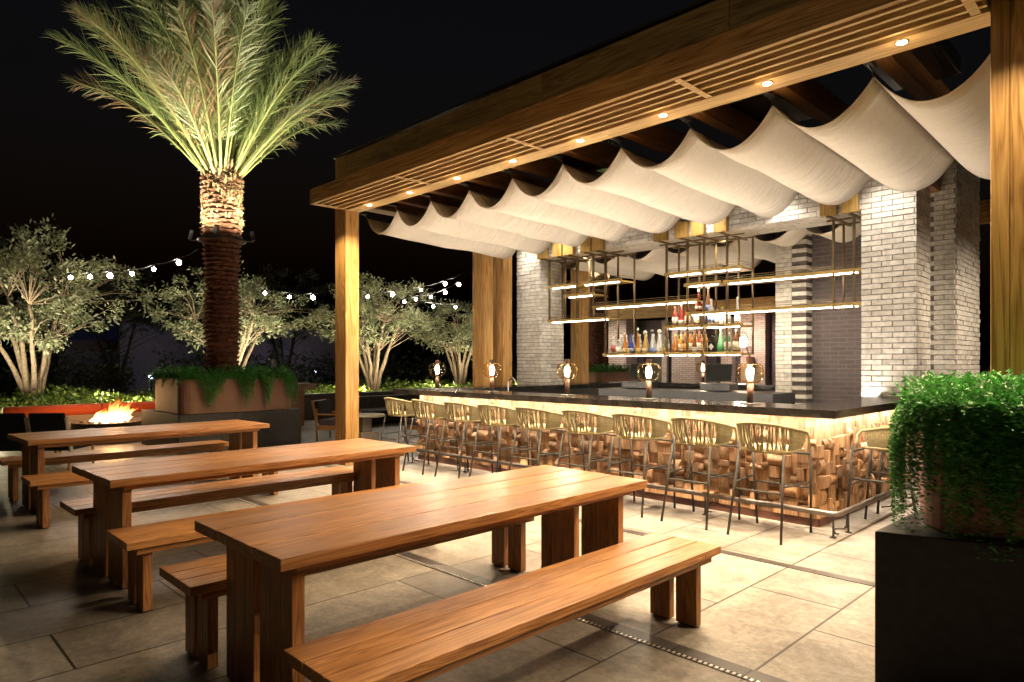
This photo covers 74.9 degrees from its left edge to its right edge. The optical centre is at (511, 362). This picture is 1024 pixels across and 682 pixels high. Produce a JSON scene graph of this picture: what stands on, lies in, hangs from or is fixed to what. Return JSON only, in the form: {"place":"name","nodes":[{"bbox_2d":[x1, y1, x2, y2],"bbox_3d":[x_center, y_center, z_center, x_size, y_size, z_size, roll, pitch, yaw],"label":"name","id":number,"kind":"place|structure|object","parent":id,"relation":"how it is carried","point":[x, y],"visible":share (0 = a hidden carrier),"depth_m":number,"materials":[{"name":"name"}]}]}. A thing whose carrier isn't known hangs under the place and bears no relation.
{"place":"outdoors","nodes":[
{"label":"outdoors","id":0,"kind":"place"},
{"bbox_2d":[34,315,182,392],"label":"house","id":1,"kind":"structure","parent":0,"point":[79,339],"depth_m":32.84,"materials":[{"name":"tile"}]},
{"bbox_2d":[55,249,197,279],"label":"festoon lights","id":2,"kind":"object","parent":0,"point":[110,275],"visible":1,"depth_m":15.54,"materials":[{"name":"white glass"}]},
{"bbox_2d":[268,359,278,373],"bbox_3d":[-4.452,0.080,12.518,0.124,0.300,0.235,0,0,-45],"label":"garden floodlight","id":3,"kind":"object","parent":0,"point":[272,362],"visible":0.7,"depth_m":12.51,"materials":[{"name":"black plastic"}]},
{"bbox_2d":[244,280,329,298],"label":"festoon lights","id":4,"kind":"object","parent":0,"point":[289,296],"visible":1,"depth_m":18.47,"materials":[{"name":"white glass"}]},
{"bbox_2d":[404,416,417,440],"bbox_3d":[-1.571,1.116,12.968,0.770,0.771,0.740,0,0,29],"label":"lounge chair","id":5,"kind":"object","parent":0,"point":[408,423],"visible":0.06,"depth_m":12.80,"materials":[{"name":"brown wood"}]},
{"bbox_2d":[366,274,460,297],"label":"festoon lights","id":6,"kind":"object","parent":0,"point":[392,293],"visible":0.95,"depth_m":21.56,"materials":[{"name":"white glass"}]},
{"bbox_2d":[395,272,469,302],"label":"festoon lights","id":7,"kind":"object","parent":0,"point":[445,291],"visible":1,"depth_m":21.93,"materials":[{"name":"white glass"}]},
{"bbox_2d":[0,419,920,681],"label":"patio floor","id":8,"kind":"structure","parent":0,"point":[67,614],"depth_m":4.18,"materials":[{"name":"stone"}]},
{"bbox_2d":[0,413,56,452],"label":"lounge chair","id":9,"kind":"object","parent":8,"relation":"on","point":[12,423],"visible":0.39,"depth_m":9.21,"materials":[{"name":"fabric"}]},
{"bbox_2d":[27,413,94,469],"bbox_3d":[-6.435,1.099,9.581,0.504,0.806,0.790,0,0,-5],"label":"lounge chair","id":10,"kind":"object","parent":8,"relation":"on","point":[41,422],"visible":0.46,"depth_m":9.23,"materials":[{"name":"fabric"}]},
{"bbox_2d":[2,401,154,429],"bbox_3d":[-8.081,1.151,14.365,0.888,0.578,4.600,0,0,41],"label":"fire pit","id":11,"kind":"object","parent":8,"relation":"on","point":[81,412],"visible":0.25,"depth_m":13.89,"materials":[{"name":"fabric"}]},
{"bbox_2d":[71,411,141,429],"bbox_3d":[-7.843,1.056,12.979,1.200,0.887,1.200,0,0,-45],"label":"fire pit","id":12,"kind":"object","parent":8,"relation":"on","point":[112,419],"visible":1,"depth_m":12.75,"materials":[{"name":"metal"}]},
{"bbox_2d":[0,440,228,500],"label":"dining bench","id":13,"kind":"object","parent":8,"relation":"on","point":[14,463],"visible":0.81,"depth_m":7.83,"materials":[{"name":"brown wood"}]},
{"bbox_2d":[7,419,269,512],"bbox_3d":[-4.135,1.121,7.619,0.891,0.742,2.460,0,0,43],"label":"dining table","id":14,"kind":"object","parent":8,"relation":"on","point":[242,434],"visible":0.83,"depth_m":7.18,"materials":[{"name":"brown wood"}]},
{"bbox_2d":[21,471,277,528],"bbox_3d":[-3.540,1.275,6.900,2.420,0.450,0.442,0,0,-45],"label":"dining bench","id":15,"kind":"object","parent":8,"relation":"on","point":[44,483],"visible":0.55,"depth_m":6.08,"materials":[{"name":"brown wood"}]},
{"bbox_2d":[0,384,333,412],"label":"garden bed","id":16,"kind":"object","parent":8,"relation":"on","point":[73,396],"visible":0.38,"depth_m":16.64,"materials":[{"name":"green plant"}]},
{"bbox_2d":[0,214,167,405],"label":"olive tree","id":17,"kind":"object","parent":16,"relation":"on","point":[35,381],"visible":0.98,"depth_m":17.36,"materials":[{"name":"green plant"}]},
{"bbox_2d":[139,260,329,367],"bbox_3d":[-8.995,-1.125,21.799,5.623,4.714,4.780,0,0,19],"label":"olive tree","id":18,"kind":"object","parent":16,"relation":"on","point":[264,319],"visible":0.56,"depth_m":21.32,"materials":[{"name":"green plant"}]},
{"bbox_2d":[60,466,355,566],"bbox_3d":[-2.424,1.275,5.782,0.442,0.450,2.420,0,0,45],"label":"dining bench","id":19,"kind":"object","parent":8,"relation":"on","point":[340,479],"visible":0.81,"depth_m":5.54,"materials":[{"name":"brown wood"}]},
{"bbox_2d":[142,363,300,453],"bbox_3d":[-5.353,0.750,12.324,2.346,1.500,2.047,0,0,-45],"label":"palm planter","id":20,"kind":"object","parent":8,"relation":"on","point":[263,394],"visible":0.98,"depth_m":11.70,"materials":[{"name":"ceramic"}]},
{"bbox_2d":[45,0,361,375],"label":"palm tree","id":21,"kind":"object","parent":20,"relation":"in","point":[212,84],"visible":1,"depth_m":11.66,"materials":[{"name":"green plant"}]},
{"bbox_2d":[188,227,254,244],"bbox_3d":[-5.295,-2.306,12.217,0.850,0.203,0.850,0,0,37],"label":"uplight collar","id":22,"kind":"object","parent":21,"relation":"attached to","point":[217,236],"visible":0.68,"depth_m":12.04,"materials":[{"name":"black metal"}]},
{"bbox_2d":[72,438,416,588],"bbox_3d":[-2.027,1.121,5.443,0.891,0.742,2.460,0,0,44],"label":"dining table","id":23,"kind":"object","parent":8,"relation":"on","point":[376,463],"visible":0.83,"depth_m":4.92,"materials":[{"name":"brown wood"}]},
{"bbox_2d":[106,482,426,611],"bbox_3d":[-1.526,1.275,4.884,2.420,0.450,0.442,0,0,-45],"label":"dining bench","id":24,"kind":"object","parent":8,"relation":"on","point":[140,544],"visible":0.46,"depth_m":4.12,"materials":[{"name":"brown wood"}]},
{"bbox_2d":[291,383,315,425],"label":"planter","id":25,"kind":"structure","parent":8,"relation":"on","point":[302,387],"depth_m":15.82,"materials":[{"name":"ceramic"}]},
{"bbox_2d":[311,399,361,441],"bbox_3d":[-3.399,1.116,13.015,0.770,0.771,0.740,0,0,5],"label":"lounge chair","id":26,"kind":"object","parent":8,"relation":"on","point":[322,412],"visible":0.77,"depth_m":12.74,"materials":[{"name":"brown wood"}]},
{"bbox_2d":[159,517,533,669],"bbox_3d":[-0.796,1.275,4.129,2.420,0.450,0.442,0,0,-45],"label":"dining bench","id":27,"kind":"object","parent":8,"relation":"on","point":[201,584],"visible":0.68,"depth_m":3.41,"materials":[{"name":"brown wood"}]},
{"bbox_2d":[304,391,394,419],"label":"wall","id":28,"kind":"structure","parent":8,"relation":"on","point":[308,410],"depth_m":17.76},
{"bbox_2d":[359,413,384,440],"bbox_3d":[-2.734,1.228,12.396,0.760,0.545,0.760,0,0,-45],"label":"side table","id":29,"kind":"object","parent":8,"relation":"on","point":[365,427],"visible":0.62,"depth_m":12.30,"materials":[{"name":"stone"}]},
{"bbox_2d":[359,394,419,422],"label":"planter wall","id":30,"kind":"structure","parent":8,"relation":"on","point":[372,404],"depth_m":16.69,"materials":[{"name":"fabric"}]},
{"bbox_2d":[380,397,428,464],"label":"bar stool","id":31,"kind":"object","parent":8,"relation":"on","point":[392,406],"visible":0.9,"depth_m":9.61,"materials":[{"name":"beige wicker"}]},
{"bbox_2d":[194,465,646,681],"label":"dining table","id":32,"kind":"object","parent":8,"relation":"on","point":[273,554],"visible":0.88,"depth_m":3.17,"materials":[{"name":"brown wood"}]},
{"bbox_2d":[402,399,458,474],"bbox_3d":[-1.135,1.002,9.297,0.613,1.000,0.559,0,0,-43],"label":"bar stool","id":33,"kind":"object","parent":8,"relation":"on","point":[420,410],"visible":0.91,"depth_m":9.12,"materials":[{"name":"beige wicker"}]},
{"bbox_2d":[299,376,563,392],"bbox_3d":[-2.743,1.020,26.851,12.717,0.960,6.561,0,0,-45],"label":"garden bed","id":34,"kind":"object","parent":8,"relation":"on","point":[426,384],"visible":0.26,"depth_m":25.00,"materials":[{"name":"plant"}]},
{"bbox_2d":[300,272,443,390],"bbox_3d":[-4.973,-1.028,24.053,5.130,4.503,4.777,0,0,-17],"label":"olive tree","id":35,"kind":"object","parent":34,"relation":"on","point":[373,381],"visible":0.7,"depth_m":23.45,"materials":[{"name":"green plant"}]},
{"bbox_2d":[407,298,472,386],"bbox_3d":[-2.046,-0.729,27.313,4.766,3.903,4.367,0,0,-45],"label":"olive tree","id":36,"kind":"object","parent":34,"relation":"on","point":[459,367],"visible":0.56,"depth_m":26.56,"materials":[{"name":"green plant"}]},
{"bbox_2d":[434,401,493,478],"bbox_3d":[-0.636,1.002,8.833,0.559,1.000,0.613,0,0,45],"label":"bar stool","id":37,"kind":"object","parent":8,"relation":"on","point":[452,410],"visible":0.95,"depth_m":8.67,"materials":[{"name":"beige wicker"}]},
{"bbox_2d":[190,482,759,681],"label":"slot drain","id":38,"kind":"object","parent":8,"relation":"on","point":[643,642],"visible":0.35,"depth_m":3.64,"materials":[{"name":"black metal"}]},
{"bbox_2d":[194,481,787,681],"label":"floor strip","id":39,"kind":"object","parent":8,"relation":"on","point":[707,658],"visible":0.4,"depth_m":3.65,"materials":[{"name":"metal"}]},
{"bbox_2d":[469,404,529,476],"bbox_3d":[-0.166,1.002,8.328,0.559,1.000,0.613,0,0,44],"label":"bar stool","id":40,"kind":"object","parent":8,"relation":"on","point":[487,417],"visible":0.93,"depth_m":8.16,"materials":[{"name":"beige wicker"}]},
{"bbox_2d":[283,532,720,681],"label":"dining bench","id":41,"kind":"object","parent":8,"relation":"on","point":[423,643],"visible":1,"depth_m":2.85,"materials":[{"name":"brown wood"}]},
{"bbox_2d":[508,406,570,470],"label":"bar stool","id":42,"kind":"object","parent":8,"relation":"on","point":[526,420],"visible":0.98,"depth_m":7.66,"materials":[{"name":"beige wicker"}]},
{"bbox_2d":[517,250,563,384],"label":"brick pillar","id":43,"kind":"structure","parent":8,"relation":"on","point":[540,349],"depth_m":12.51,"materials":[{"name":"white brick"}]},
{"bbox_2d":[549,190,861,261],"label":"brick lintel","id":44,"kind":"structure","parent":43,"relation":"attached to","point":[801,211],"depth_m":9.57,"materials":[{"name":"white brick"}]},
{"bbox_2d":[537,193,862,356],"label":"hanging shelves","id":45,"kind":"object","parent":44,"relation":"attached to","point":[851,207],"visible":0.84,"depth_m":10.15,"materials":[{"name":"brown metal"}]},
{"bbox_2d":[611,336,615,352],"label":"liquor bottle","id":46,"kind":"object","parent":45,"relation":"on","point":[613,345],"visible":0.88,"depth_m":11.35,"materials":[{"name":"clear glass"}]},
{"bbox_2d":[629,334,633,352],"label":"liquor bottle","id":47,"kind":"object","parent":45,"relation":"on","point":[631,345],"visible":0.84,"depth_m":11.09,"materials":[{"name":"blue glass"}]},
{"bbox_2d":[636,328,639,352],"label":"liquor bottle","id":48,"kind":"object","parent":45,"relation":"on","point":[637,346],"visible":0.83,"depth_m":11.01,"materials":[{"name":"orange glass"}]},
{"bbox_2d":[642,331,647,352],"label":"liquor bottle","id":49,"kind":"object","parent":45,"relation":"on","point":[645,347],"visible":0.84,"depth_m":10.90,"materials":[{"name":"orange glass"}]},
{"bbox_2d":[649,329,655,351],"bbox_3d":[2.274,-0.337,10.830,0.106,0.399,0.106,0,0,-45],"label":"liquor bottle","id":50,"kind":"object","parent":45,"relation":"on","point":[652,347],"visible":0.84,"depth_m":10.80,"materials":[{"name":"clear glass"}]},
{"bbox_2d":[656,329,662,351],"bbox_3d":[2.365,-0.337,10.737,0.115,0.399,0.115,0,0,-45],"label":"liquor bottle","id":51,"kind":"object","parent":45,"relation":"on","point":[659,347],"visible":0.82,"depth_m":10.71,"materials":[{"name":"clear glass"}]},
{"bbox_2d":[672,306,677,325],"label":"liquor bottle","id":52,"kind":"object","parent":45,"relation":"on","point":[675,318],"visible":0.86,"depth_m":10.49,"materials":[{"name":"red glass"}]},
{"bbox_2d":[672,334,677,351],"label":"liquor bottle","id":53,"kind":"object","parent":45,"relation":"on","point":[675,344],"visible":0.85,"depth_m":10.50,"materials":[{"name":"orange glass"}]},
{"bbox_2d":[678,304,683,324],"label":"liquor bottle","id":54,"kind":"object","parent":45,"relation":"on","point":[681,317],"visible":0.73,"depth_m":10.43,"materials":[{"name":"red glass"}]},
{"bbox_2d":[692,331,696,351],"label":"liquor bottle","id":55,"kind":"object","parent":45,"relation":"on","point":[694,344],"visible":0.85,"depth_m":10.27,"materials":[{"name":"orange glass"}]},
{"bbox_2d":[695,289,701,311],"bbox_3d":[2.857,-0.936,10.239,0.111,0.378,0.111,0,0,-45],"label":"liquor bottle","id":56,"kind":"object","parent":45,"relation":"on","point":[698,306],"visible":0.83,"depth_m":10.21,"materials":[{"name":"brown glass"}]},
{"bbox_2d":[697,331,701,351],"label":"liquor bottle","id":57,"kind":"object","parent":45,"relation":"on","point":[699,339],"visible":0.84,"depth_m":10.20,"materials":[{"name":"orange glass"}]},
{"bbox_2d":[705,286,709,310],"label":"liquor bottle","id":58,"kind":"object","parent":45,"relation":"on","point":[707,302],"visible":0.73,"depth_m":10.10,"materials":[{"name":"orange glass"}]},
{"bbox_2d":[708,299,714,323],"bbox_3d":[3.004,-0.753,10.089,0.106,0.412,0.106,0,0,-45],"label":"liquor bottle","id":59,"kind":"object","parent":45,"relation":"on","point":[711,308],"visible":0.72,"depth_m":10.05,"materials":[{"name":"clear glass"}]},
{"bbox_2d":[708,335,717,351],"bbox_3d":[3.024,-0.275,10.066,0.112,0.276,0.109,0,0,-45],"label":"liquor bottle","id":60,"kind":"object","parent":45,"relation":"on","point":[712,345],"visible":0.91,"depth_m":10.03,"materials":[{"name":"black glass"}]},
{"bbox_2d":[717,328,723,351],"bbox_3d":[3.109,-0.332,9.982,0.092,0.390,0.092,0,0,-45],"label":"liquor bottle","id":61,"kind":"object","parent":45,"relation":"on","point":[720,346],"visible":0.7,"depth_m":9.96,"materials":[{"name":"green glass"}]},
{"bbox_2d":[719,307,723,323],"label":"liquor bottle","id":62,"kind":"object","parent":45,"relation":"on","point":[721,318],"visible":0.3,"depth_m":9.93,"materials":[{"name":"white glass"}]},
{"bbox_2d":[724,335,730,351],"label":"liquor bottle","id":63,"kind":"object","parent":45,"relation":"on","point":[729,345],"visible":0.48,"depth_m":9.88,"materials":[{"name":"green glass"}]},
{"bbox_2d":[733,329,739,350],"bbox_3d":[3.285,-0.315,9.804,0.097,0.355,0.097,0,0,-45],"label":"liquor bottle","id":64,"kind":"object","parent":45,"relation":"on","point":[736,341],"visible":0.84,"depth_m":9.77,"materials":[{"name":"orange glass"}]},
{"bbox_2d":[734,297,740,322],"bbox_3d":[3.299,-0.753,9.790,0.092,0.412,0.092,0,0,-45],"label":"liquor bottle","id":65,"kind":"object","parent":45,"relation":"on","point":[737,316],"visible":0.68,"depth_m":9.76,"materials":[{"name":"white glass"}]},
{"bbox_2d":[557,409,620,475],"bbox_3d":[0.816,1.002,7.345,0.613,1.000,0.559,0,0,-45],"label":"bar stool","id":66,"kind":"object","parent":8,"relation":"on","point":[604,424],"visible":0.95,"depth_m":7.18,"materials":[{"name":"beige wicker"}]},
{"bbox_2d":[563,362,633,382],"bbox_3d":[2.682,0.728,21.125,2.282,1.544,2.063,0,0,-45],"label":"palm planter","id":67,"kind":"object","parent":8,"relation":"on","point":[612,373],"visible":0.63,"depth_m":20.38,"materials":[{"name":"ceramic"}]},
{"bbox_2d":[589,140,613,370],"bbox_3d":[2.522,-3.230,21.044,5.248,7.082,5.278,0,0,-4],"label":"palm tree","id":68,"kind":"object","parent":67,"relation":"in","point":[596,339],"visible":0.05,"depth_m":20.79,"materials":[{"name":"brown plant"}]},
{"bbox_2d":[326,465,874,586],"bbox_3d":[2.270,1.498,4.692,0.090,0.004,15.496,0,0,-45],"label":"floor strip","id":69,"kind":"object","parent":8,"relation":"on","point":[824,573],"visible":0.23,"depth_m":4.93,"materials":[{"name":"metal"}]},
{"bbox_2d":[607,413,675,517],"bbox_3d":[1.293,1.002,6.846,0.559,1.000,0.613,0,0,44],"label":"bar stool","id":70,"kind":"object","parent":8,"relation":"on","point":[658,430],"visible":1,"depth_m":6.69,"materials":[{"name":"beige wicker"}]},
{"bbox_2d":[393,381,916,538],"bbox_3d":[2.759,0.955,10.291,6.467,1.090,6.608,0,0,-45],"label":"bar counter","id":71,"kind":"object","parent":8,"relation":"on","point":[833,428],"visible":0.45,"depth_m":7.00,"materials":[{"name":"brown wood"}]},
{"bbox_2d":[429,360,445,388],"bbox_3d":[-1.152,0.184,10.319,0.256,0.452,0.256,0,0,-45],"label":"table lamp","id":72,"kind":"object","parent":71,"relation":"on","point":[437,377],"visible":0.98,"depth_m":10.29,"materials":[{"name":"metal"}]},
{"bbox_2d":[483,360,500,391],"bbox_3d":[-0.282,0.184,9.407,0.256,0.452,0.256,0,0,5],"label":"table lamp","id":73,"kind":"object","parent":71,"relation":"on","point":[491,378],"visible":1,"depth_m":9.38,"materials":[{"name":"metal"}]},
{"bbox_2d":[557,359,577,395],"bbox_3d":[0.693,0.184,8.388,0.256,0.452,0.256,0,0,-35],"label":"table lamp","id":74,"kind":"object","parent":71,"relation":"on","point":[567,382],"visible":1,"depth_m":8.36,"materials":[{"name":"metal"}]},
{"bbox_2d":[637,359,659,399],"bbox_3d":[1.535,0.184,7.505,0.256,0.452,0.256,0,0,15],"label":"table lamp","id":75,"kind":"object","parent":71,"relation":"on","point":[648,383],"visible":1,"depth_m":7.48,"materials":[{"name":"metal"}]},
{"bbox_2d":[696,360,704,382],"bbox_3d":[3.799,0.184,13.315,0.256,0.452,0.256,0,0,25],"label":"table lamp","id":76,"kind":"object","parent":71,"relation":"on","point":[702,374],"visible":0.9,"depth_m":13.29,"materials":[{"name":"metal"}]},
{"bbox_2d":[737,358,763,403],"bbox_3d":[2.363,0.184,6.636,0.256,0.452,0.256,0,0,-25],"label":"table lamp","id":77,"kind":"object","parent":71,"relation":"on","point":[750,387],"visible":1,"depth_m":6.61,"materials":[{"name":"metal"}]},
{"bbox_2d":[310,0,1023,465],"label":"timber pergola","id":78,"kind":"object","parent":8,"relation":"on","point":[706,60],"visible":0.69,"depth_m":6.03,"materials":[{"name":"brown wood"}]},
{"bbox_2d":[546,153,603,171],"bbox_3d":[0.862,-2.574,8.246,1.000,0.172,0.520,0,0,-45],"label":"patio heater","id":79,"kind":"object","parent":78,"relation":"attached to","point":[578,163],"visible":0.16,"depth_m":8.36,"materials":[{"name":"black metal"}]},
{"bbox_2d":[359,26,990,258],"bbox_3d":[1.745,-2.052,8.011,2.972,0.476,8.754,0,0,-45],"label":"shade canopy","id":80,"kind":"object","parent":78,"relation":"hanging from","point":[776,161],"visible":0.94,"depth_m":7.10,"materials":[{"name":"fabric"}]},
{"bbox_2d":[563,220,861,280],"bbox_3d":[3.695,-2.002,12.152,2.922,0.417,5.589,0,0,-45],"label":"shade canopy","id":81,"kind":"object","parent":78,"relation":"hanging from","point":[650,264],"visible":0.44,"depth_m":11.92,"materials":[{"name":"fabric"}]},
{"bbox_2d":[727,91,813,122],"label":"ceiling beam","id":82,"kind":"structure","parent":78,"relation":"attached to","point":[757,107],"depth_m":6.53,"materials":[{"name":"brown wood"}]},
{"bbox_2d":[873,39,960,90],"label":"ceiling beam","id":83,"kind":"structure","parent":78,"relation":"attached to","point":[939,60],"depth_m":5.59,"materials":[{"name":"brown wood"}]},
{"bbox_2d":[607,296,776,383],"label":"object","id":84,"kind":"structure","parent":8,"relation":"on","point":[676,368],"depth_m":22.48,"materials":[{"name":"brick"}]},
{"bbox_2d":[740,332,754,362],"bbox_3d":[7.272,-0.475,20.735,0.536,0.949,0.309,0,0,0],"label":"wall lantern","id":85,"kind":"object","parent":84,"relation":"attached to","point":[744,341],"depth_m":20.64,"materials":[{"name":"glass"}]},
{"bbox_2d":[599,387,794,403],"bbox_3d":[2.413,0.950,9.549,1.140,1.100,2.780,0,0,-45],"label":"back bar station","id":86,"kind":"object","parent":8,"relation":"on","point":[759,396],"visible":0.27,"depth_m":9.23,"materials":[{"name":"grey metal"}]},
{"bbox_2d":[622,364,657,387],"bbox_3d":[1.963,0.204,10.284,0.420,0.367,0.411,0,0,37],"label":"cash register","id":87,"kind":"object","parent":86,"relation":"on","point":[639,377],"visible":0.85,"depth_m":10.24,"materials":[{"name":"black plastic"}]},
{"bbox_2d":[700,364,737,390],"bbox_3d":[2.882,0.204,9.322,0.420,0.367,0.411,0,0,33],"label":"cash register","id":88,"kind":"object","parent":86,"relation":"on","point":[718,373],"visible":1,"depth_m":9.27,"materials":[{"name":"black plastic"}]},
{"bbox_2d":[660,417,740,529],"bbox_3d":[1.788,1.002,6.358,0.613,1.000,0.559,0,0,-44],"label":"bar stool","id":89,"kind":"object","parent":8,"relation":"on","point":[724,432],"visible":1,"depth_m":6.21,"materials":[{"name":"beige wicker"}]},
{"bbox_2d":[726,421,811,544],"bbox_3d":[2.254,1.002,5.870,0.613,1.000,0.559,0,0,-45],"label":"bar stool","id":90,"kind":"object","parent":8,"relation":"on","point":[797,437],"visible":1,"depth_m":5.73,"materials":[{"name":"beige wicker"}]},
{"bbox_2d":[775,159,979,403],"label":"brick wall","id":91,"kind":"structure","parent":8,"relation":"on","point":[818,354],"depth_m":10.05,"materials":[{"name":"white brick"}]},
{"bbox_2d":[846,424,917,527],"bbox_3d":[3.415,1.002,6.024,0.559,1.000,0.613,0,0,-45],"label":"bar stool","id":92,"kind":"object","parent":8,"relation":"on","point":[876,440],"visible":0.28,"depth_m":5.93,"materials":[{"name":"beige wicker"}]},
{"bbox_2d":[861,177,930,487],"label":"brick pillar","id":93,"kind":"structure","parent":8,"relation":"on","point":[895,274],"depth_m":8.16,"materials":[{"name":"white brick"}]},
{"bbox_2d":[876,450,915,513],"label":"bar stool","id":94,"kind":"object","parent":8,"relation":"on","point":[880,476],"depth_m":6.61,"materials":[{"name":"grey metal"}]},
{"bbox_2d":[875,368,1023,681],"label":"corner planter","id":95,"kind":"object","parent":8,"relation":"on","point":[949,580],"visible":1,"depth_m":2.96,"materials":[{"name":"metal"}]},
{"bbox_2d":[0,364,990,400],"bbox_3d":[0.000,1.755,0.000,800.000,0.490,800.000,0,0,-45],"label":"ground","id":96,"kind":"structure","parent":0,"point":[985,369],"depth_m":91.88,"materials":[{"name":"green plant"}]},
{"bbox_2d":[0,221,72,306],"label":"dark tree","id":97,"kind":"object","parent":96,"relation":"on","point":[1,241],"visible":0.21,"depth_m":25.91,"materials":[{"name":"green plant"}]},
{"bbox_2d":[0,346,145,400],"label":"hedge","id":98,"kind":"object","parent":96,"relation":"on","point":[124,380],"visible":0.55,"depth_m":22.28,"materials":[{"name":"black plant"}]},
{"bbox_2d":[41,260,197,394],"bbox_3d":[-16.959,-1.446,28.521,5.963,6.033,6.064,0,0,-45],"label":"dark tree","id":99,"kind":"object","parent":96,"relation":"on","point":[128,315],"visible":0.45,"depth_m":28.00,"materials":[{"name":"green plant"}]},
{"bbox_2d":[143,284,266,367],"bbox_3d":[-14.787,-1.079,32.312,5.108,5.296,4.677,0,0,-10],"label":"dark tree","id":100,"kind":"object","parent":96,"relation":"on","point":[174,322],"visible":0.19,"depth_m":31.59,"materials":[{"name":"green plant"}]},
{"bbox_2d":[117,323,385,393],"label":"garden wall","id":101,"kind":"structure","parent":96,"relation":"on","point":[145,358],"depth_m":33.84,"materials":[{"name":"black"}]},
{"bbox_2d":[151,348,361,392],"bbox_3d":[-9.852,0.506,27.102,8.405,2.203,3.405,0,0,-45],"label":"hedge","id":102,"kind":"object","parent":96,"relation":"on","point":[325,380],"visible":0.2,"depth_m":27.99,"materials":[{"name":"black plant"}]},
{"bbox_2d":[245,263,334,369],"bbox_3d":[-12.100,-1.827,34.863,5.201,6.803,7.140,0,0,-45],"label":"dark tree","id":103,"kind":"object","parent":96,"relation":"on","point":[304,307],"visible":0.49,"depth_m":34.55,"materials":[{"name":"green plant"}]},
{"bbox_2d":[333,298,430,387],"bbox_3d":[-7.211,-1.151,39.084,6.155,5.472,5.816,0,0,-45],"label":"dark tree","id":104,"kind":"object","parent":96,"relation":"on","point":[396,353],"visible":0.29,"depth_m":38.62,"materials":[{"name":"green plant"}]},
{"bbox_2d":[367,350,518,388],"bbox_3d":[-2.934,0.435,33.594,9.344,2.087,3.379,0,0,-45],"label":"hedge","id":105,"kind":"object","parent":96,"relation":"on","point":[424,370],"visible":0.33,"depth_m":31.99,"materials":[{"name":"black plant"}]},
{"bbox_2d":[0,0,990,365],"label":"sky","id":106,"kind":"structure","parent":0,"point":[123,193],"materials":[{"name":"black"}]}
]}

